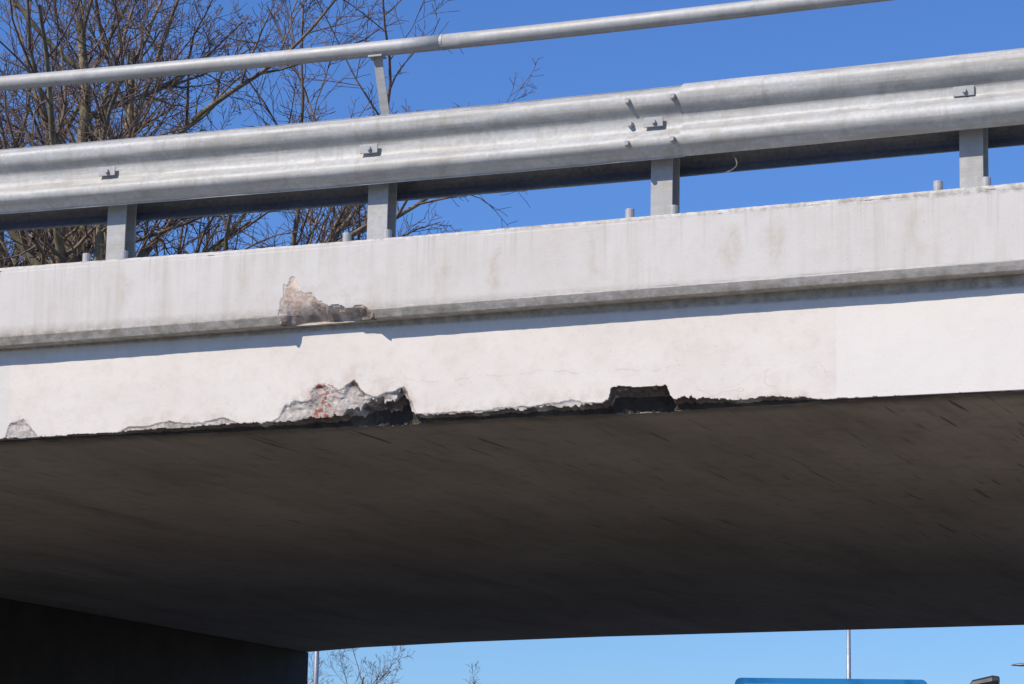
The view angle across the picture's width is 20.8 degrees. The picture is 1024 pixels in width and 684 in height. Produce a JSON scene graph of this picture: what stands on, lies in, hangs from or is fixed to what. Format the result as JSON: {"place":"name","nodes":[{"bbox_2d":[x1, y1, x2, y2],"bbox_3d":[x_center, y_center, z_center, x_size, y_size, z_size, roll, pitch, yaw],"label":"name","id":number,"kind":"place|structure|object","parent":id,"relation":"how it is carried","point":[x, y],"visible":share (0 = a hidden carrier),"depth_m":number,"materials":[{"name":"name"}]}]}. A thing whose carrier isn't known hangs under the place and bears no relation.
{"place":"outdoors","nodes":[
{"label":"outdoors","id":0,"kind":"place"},
{"bbox_2d":[0,0,1023,683],"label":"sky","id":1,"kind":"structure","parent":0,"point":[894,30],"materials":[{"name":"blue"}]},
{"bbox_3d":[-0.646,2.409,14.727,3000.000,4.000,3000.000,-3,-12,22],"label":"ground","id":2,"kind":"structure","parent":0,"visible":0},
{"bbox_2d":[0,0,333,266],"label":"bare tree","id":3,"kind":"object","parent":2,"relation":"on","point":[19,262],"visible":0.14,"depth_m":60.04,"materials":[{"name":"brown plant"}]},
{"bbox_2d":[0,0,456,266],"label":"bare tree","id":4,"kind":"object","parent":2,"relation":"on","point":[100,234],"visible":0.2,"depth_m":55.07,"materials":[{"name":"brown plant"}]},
{"bbox_2d":[0,0,542,267],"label":"bare tree","id":5,"kind":"object","parent":2,"relation":"on","point":[59,236],"visible":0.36,"depth_m":52.87,"materials":[{"name":"brown plant"}]},
{"bbox_2d":[313,651,318,683],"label":"street lamp","id":6,"kind":"object","parent":2,"relation":"on","point":[316,669],"depth_m":45.94,"materials":[{"name":"grey metal"}]},
{"bbox_2d":[307,652,327,683],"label":"bare tree","id":7,"kind":"object","parent":2,"relation":"on","point":[313,668],"visible":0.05,"depth_m":118.60,"materials":[{"name":"brown plant"}]},
{"bbox_2d":[308,645,414,683],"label":"bare tree","id":8,"kind":"object","parent":2,"relation":"on","point":[378,667],"visible":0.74,"depth_m":110.65,"materials":[{"name":"brown plant"}]},
{"bbox_2d":[462,661,479,683],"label":"bare tree","id":9,"kind":"object","parent":2,"relation":"on","point":[474,682],"visible":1,"depth_m":111.63,"materials":[{"name":"brown plant"}]},
{"bbox_2d":[0,182,1023,683],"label":"bridge","id":10,"kind":"structure","parent":2,"relation":"on","point":[260,466],"depth_m":15.98,"materials":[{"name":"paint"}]},
{"bbox_2d":[0,48,1023,261],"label":"guard rail","id":11,"kind":"object","parent":10,"relation":"on","point":[969,107],"visible":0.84,"depth_m":15.24,"materials":[{"name":"metal"}]},
{"bbox_2d":[0,0,891,114],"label":"hand rail","id":12,"kind":"object","parent":11,"relation":"attached to","point":[376,52],"visible":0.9,"depth_m":15.62,"materials":[{"name":"grey metal"}]},
{"bbox_2d":[735,678,926,683],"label":"direction sign","id":13,"kind":"object","parent":2,"relation":"on","point":[810,681],"visible":1,"depth_m":66.88,"materials":[{"name":"blue metal"}]},
{"bbox_2d":[846,630,850,678],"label":"street lamp","id":14,"kind":"object","parent":2,"relation":"on","point":[848,671],"depth_m":97.20,"materials":[{"name":"grey metal"}]},
{"bbox_2d":[970,675,999,683],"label":"surveillance camera","id":15,"kind":"object","parent":2,"relation":"on","point":[992,679],"visible":1,"depth_m":66.70,"materials":[{"name":"grey metal"}]},
{"bbox_2d":[1011,663,1023,665],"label":"street lamp","id":16,"kind":"object","parent":2,"relation":"on","point":[1019,664],"visible":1,"depth_m":91.68,"materials":[{"name":"grey metal"}]}
]}

